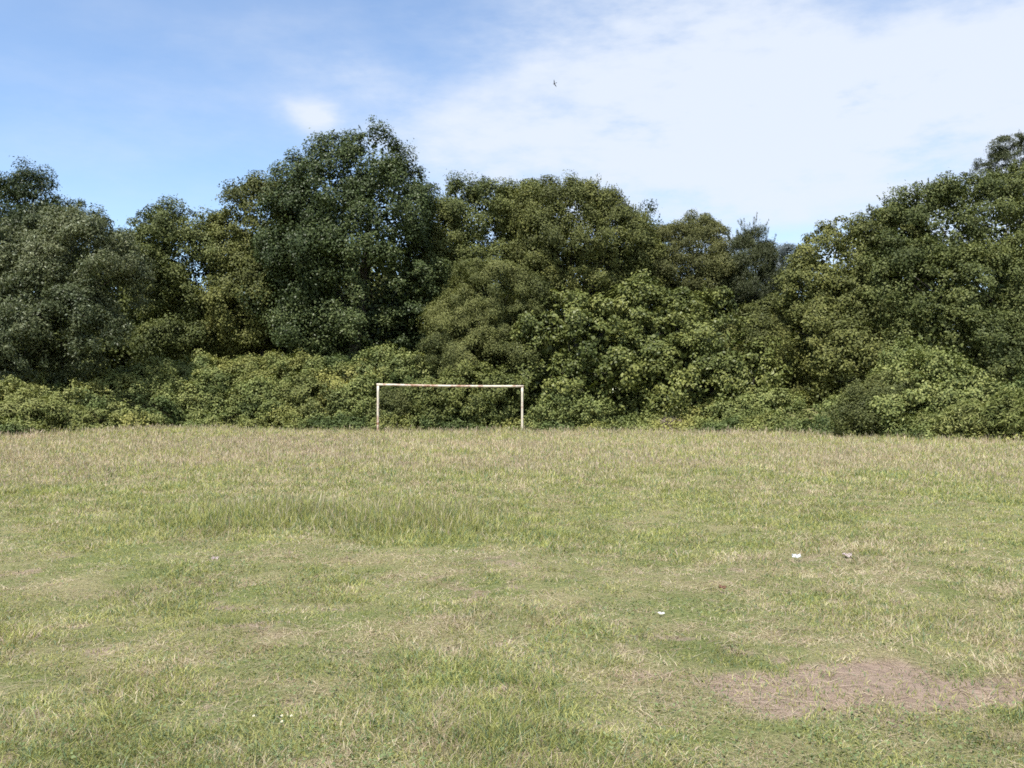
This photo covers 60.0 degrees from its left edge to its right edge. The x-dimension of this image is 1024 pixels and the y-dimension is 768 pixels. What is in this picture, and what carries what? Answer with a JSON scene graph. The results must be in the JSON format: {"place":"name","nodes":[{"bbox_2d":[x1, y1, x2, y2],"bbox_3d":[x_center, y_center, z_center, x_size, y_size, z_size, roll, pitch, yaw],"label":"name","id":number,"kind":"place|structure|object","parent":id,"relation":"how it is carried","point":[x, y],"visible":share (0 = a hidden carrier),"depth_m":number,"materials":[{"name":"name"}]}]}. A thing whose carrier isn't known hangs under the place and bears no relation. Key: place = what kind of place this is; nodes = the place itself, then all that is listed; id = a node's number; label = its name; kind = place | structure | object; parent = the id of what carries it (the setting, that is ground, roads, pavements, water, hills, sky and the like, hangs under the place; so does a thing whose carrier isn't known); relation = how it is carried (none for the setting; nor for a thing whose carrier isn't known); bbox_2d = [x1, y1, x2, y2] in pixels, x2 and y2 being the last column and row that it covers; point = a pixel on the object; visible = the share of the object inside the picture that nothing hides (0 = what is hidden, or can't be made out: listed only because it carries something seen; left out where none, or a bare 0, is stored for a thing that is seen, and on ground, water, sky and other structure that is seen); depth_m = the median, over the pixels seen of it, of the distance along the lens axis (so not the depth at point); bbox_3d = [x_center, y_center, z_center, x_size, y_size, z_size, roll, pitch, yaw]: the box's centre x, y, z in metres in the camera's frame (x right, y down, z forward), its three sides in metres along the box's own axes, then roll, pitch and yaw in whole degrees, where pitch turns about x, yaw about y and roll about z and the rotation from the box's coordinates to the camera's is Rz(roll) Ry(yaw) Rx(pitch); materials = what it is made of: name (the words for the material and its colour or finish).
{"place":"outdoors","nodes":[
{"label":"outdoors","id":0,"kind":"place"},
{"bbox_2d":[0,376,1023,767],"bbox_3d":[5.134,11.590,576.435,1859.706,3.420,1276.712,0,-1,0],"label":"field ground","id":1,"kind":"structure","parent":0,"point":[848,678],"depth_m":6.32,"materials":[{"name":"green plant"}]},
{"bbox_2d":[0,374,98,431],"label":"bracken clump","id":2,"kind":"object","parent":1,"relation":"on","point":[11,404],"visible":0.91,"depth_m":39.99,"materials":[{"name":"green plant"}]},
{"bbox_2d":[0,156,116,317],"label":"evergreen tree","id":3,"kind":"object","parent":1,"relation":"on","point":[10,186],"visible":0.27,"depth_m":61.40,"materials":[{"name":"green plant"}]},
{"bbox_2d":[0,197,158,391],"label":"willow tree","id":4,"kind":"object","parent":1,"relation":"on","point":[77,299],"visible":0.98,"depth_m":43.72,"materials":[{"name":"green plant"}]},
{"bbox_2d":[116,363,182,392],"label":"bramble bush","id":5,"kind":"object","parent":1,"relation":"on","point":[145,370],"visible":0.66,"depth_m":46.26,"materials":[{"name":"green plant"}]},
{"bbox_2d":[112,194,240,368],"bbox_3d":[-20.912,-5.112,55.387,8.162,13.128,6.854,0,-1,0],"label":"broadleaf tree","id":6,"kind":"object","parent":1,"relation":"on","point":[165,232],"visible":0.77,"depth_m":53.56,"materials":[{"name":"green plant"}]},
{"bbox_2d":[176,365,236,421],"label":"bramble bush","id":7,"kind":"object","parent":1,"relation":"on","point":[199,384],"visible":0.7,"depth_m":47.09,"materials":[{"name":"green plant"}]},
{"bbox_2d":[190,168,321,358],"bbox_3d":[-15.800,-6.710,54.958,8.948,13.650,6.961,0,-1,0],"label":"broadleaf tree","id":8,"kind":"object","parent":1,"relation":"on","point":[245,269],"visible":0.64,"depth_m":53.25,"materials":[{"name":"green plant"}]},
{"bbox_2d":[220,375,297,425],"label":"bramble bush","id":9,"kind":"object","parent":1,"relation":"on","point":[256,384],"visible":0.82,"depth_m":46.71,"materials":[{"name":"green plant"}]},
{"bbox_2d":[279,371,350,427],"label":"bramble bush","id":10,"kind":"object","parent":1,"relation":"on","point":[311,385],"visible":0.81,"depth_m":46.79,"materials":[{"name":"green plant"}]},
{"bbox_2d":[235,115,453,360],"bbox_3d":[-9.847,-7.968,53.381,13.053,15.791,8.586,0,-1,0],"label":"tall tree","id":11,"kind":"object","parent":1,"relation":"on","point":[328,237],"visible":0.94,"depth_m":51.64,"materials":[{"name":"green plant"}]},
{"bbox_2d":[321,369,393,418],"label":"bramble bush","id":12,"kind":"object","parent":1,"relation":"on","point":[356,386],"visible":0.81,"depth_m":46.87,"materials":[{"name":"green plant"}]},
{"bbox_2d":[362,386,415,425],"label":"hedge bush","id":13,"kind":"object","parent":1,"relation":"on","point":[398,398],"visible":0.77,"depth_m":46.06,"materials":[{"name":"green plant"}]},
{"bbox_2d":[346,340,444,389],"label":"bramble bush","id":14,"kind":"object","parent":1,"relation":"on","point":[376,353],"visible":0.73,"depth_m":49.03,"materials":[{"name":"green plant"}]},
{"bbox_2d":[376,383,523,429],"bbox_3d":[-3.095,1.376,44.781,7.428,2.794,0.120,0,-1,-6],"label":"football goal","id":15,"kind":"object","parent":1,"relation":"on","point":[424,385],"visible":0.9,"depth_m":44.74,"materials":[{"name":"white paint"}]},
{"bbox_2d":[403,359,532,431],"bbox_3d":[-2.390,0.828,46.898,7.083,4.238,3.664,0,-1,0],"label":"hedge bush","id":16,"kind":"object","parent":1,"relation":"on","point":[475,404],"visible":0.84,"depth_m":45.98,"materials":[{"name":"green plant"}]},
{"bbox_2d":[398,169,567,365],"bbox_3d":[-1.993,-6.223,56.898,11.084,15.097,7.658,0,-1,0],"label":"broadleaf tree","id":17,"kind":"object","parent":1,"relation":"on","point":[456,236],"visible":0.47,"depth_m":55.05,"materials":[{"name":"green plant"}]},
{"bbox_2d":[413,255,557,399],"bbox_3d":[-1.297,-2.855,49.613,8.434,9.003,6.558,0,-1,0],"label":"willow bush","id":18,"kind":"object","parent":1,"relation":"on","point":[494,346],"visible":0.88,"depth_m":48.42,"materials":[{"name":"green plant"}]},
{"bbox_2d":[0,216,1022,408],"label":"wood interior","id":19,"kind":"object","parent":1,"relation":"on","point":[118,356],"visible":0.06,"depth_m":58.19,"materials":[{"name":"green plant"}]},
{"bbox_2d":[0,348,1023,442],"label":"bramble cover","id":20,"kind":"object","parent":1,"relation":"on","point":[274,365],"visible":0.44,"depth_m":45.42,"materials":[{"name":"green plant"}]},
{"bbox_2d":[0,422,1023,554],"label":"seeding grass","id":21,"kind":"structure","parent":1,"relation":"on","point":[533,466],"depth_m":22.16,"materials":[{"name":"plant"}]},
{"bbox_2d":[526,383,618,427],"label":"bramble bush","id":22,"kind":"object","parent":1,"relation":"on","point":[578,403],"visible":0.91,"depth_m":45.94,"materials":[{"name":"green plant"}]},
{"bbox_2d":[505,284,658,417],"bbox_3d":[3.654,-1.732,48.525,8.465,8.125,6.136,0,-1,0],"label":"laurel bush","id":23,"kind":"object","parent":1,"relation":"on","point":[574,314],"visible":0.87,"depth_m":47.64,"materials":[{"name":"green plant"}]},
{"bbox_2d":[500,169,672,391],"bbox_3d":[4.672,-5.458,54.703,10.870,15.332,7.885,0,-1,0],"label":"broadleaf tree","id":24,"kind":"object","parent":1,"relation":"on","point":[604,209],"visible":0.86,"depth_m":53.23,"materials":[{"name":"green plant"}]},
{"bbox_2d":[629,198,671,332],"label":"evergreen tree","id":25,"kind":"object","parent":1,"relation":"on","point":[650,208],"visible":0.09,"depth_m":66.12,"materials":[{"name":"green plant"}]},
{"bbox_2d":[594,268,742,392],"bbox_3d":[8.978,-2.289,50.552,9.053,8.560,5.946,0,-1,0],"label":"laurel bush","id":26,"kind":"object","parent":1,"relation":"on","point":[681,309],"visible":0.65,"depth_m":49.97,"materials":[{"name":"green plant"}]},
{"bbox_2d":[658,417,688,429],"bbox_3d":[8.198,2.113,45.860,2.176,1.065,1.544,0,-1,0],"label":"dead brush","id":27,"kind":"object","parent":1,"relation":"on","point":[664,420],"visible":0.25,"depth_m":45.60,"materials":[{"name":"beige plant"}]},
{"bbox_2d":[628,208,740,387],"bbox_3d":[10.714,-4.928,56.689,8.443,13.946,6.900,0,-1,0],"label":"broadleaf tree","id":28,"kind":"object","parent":1,"relation":"on","point":[708,263],"visible":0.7,"depth_m":55.22,"materials":[{"name":"green plant"}]},
{"bbox_2d":[625,312,792,423],"bbox_3d":[10.366,-0.740,48.066,8.874,6.509,6.174,0,-1,0],"label":"laurel bush","id":29,"kind":"object","parent":1,"relation":"on","point":[709,378],"visible":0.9,"depth_m":47.09,"materials":[{"name":"green plant"}]},
{"bbox_2d":[714,212,786,387],"bbox_3d":[15.244,-4.493,56.087,4.732,12.854,3.779,0,-1,0],"label":"pine tree","id":30,"kind":"object","parent":1,"relation":"on","point":[753,256],"visible":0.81,"depth_m":55.37,"materials":[{"name":"green plant"}]},
{"bbox_2d":[702,385,804,419],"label":"bramble bush","id":31,"kind":"object","parent":1,"relation":"on","point":[784,397],"visible":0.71,"depth_m":45.45,"materials":[{"name":"green plant"}]},
{"bbox_2d":[711,287,819,407],"bbox_3d":[14.226,-1.797,49.934,6.506,7.324,5.427,-1,-1,38],"label":"willow bush","id":32,"kind":"object","parent":1,"relation":"on","point":[772,322],"visible":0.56,"depth_m":48.82,"materials":[{"name":"green plant"}]},
{"bbox_2d":[757,243,805,291],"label":"eucalyptus tree","id":33,"kind":"object","parent":1,"relation":"on","point":[784,250],"visible":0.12,"depth_m":129.72,"materials":[{"name":"green plant"}]},
{"bbox_2d":[768,199,942,397],"bbox_3d":[18.765,-4.432,48.907,11.363,11.977,7.203,1,-2,-45],"label":"oak tree","id":34,"kind":"object","parent":1,"relation":"on","point":[851,335],"visible":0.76,"depth_m":46.96,"materials":[{"name":"green plant"}]},
{"bbox_2d":[826,370,926,437],"bbox_3d":[16.229,1.065,39.224,4.338,3.410,4.920,0,-1,21],"label":"hawthorn bush","id":35,"kind":"object","parent":1,"relation":"on","point":[854,401],"visible":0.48,"depth_m":38.43,"materials":[{"name":"green plant"}]},
{"bbox_2d":[858,336,1006,433],"bbox_3d":[18.307,0.083,40.140,6.766,4.858,6.837,0,-1,0],"label":"bramble bush","id":36,"kind":"object","parent":1,"relation":"on","point":[939,371],"visible":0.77,"depth_m":38.65,"materials":[{"name":"green plant"}]},
{"bbox_2d":[848,158,1023,391],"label":"oak tree","id":37,"kind":"object","parent":1,"relation":"on","point":[996,327],"visible":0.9,"depth_m":46.34,"materials":[{"name":"green plant"}]},
{"bbox_2d":[901,385,1023,439],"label":"bracken clump","id":38,"kind":"object","parent":1,"relation":"on","point":[977,412],"visible":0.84,"depth_m":34.64,"materials":[{"name":"green plant"}]},
{"bbox_2d":[969,132,1023,386],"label":"pine tree","id":39,"kind":"object","parent":1,"relation":"on","point":[1002,153],"visible":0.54,"depth_m":59.01,"materials":[{"name":"green plant"}]},
{"bbox_2d":[0,0,1023,294],"label":"sky","id":40,"kind":"structure","parent":0,"point":[797,114],"materials":[{"name":"blue"}]}
]}

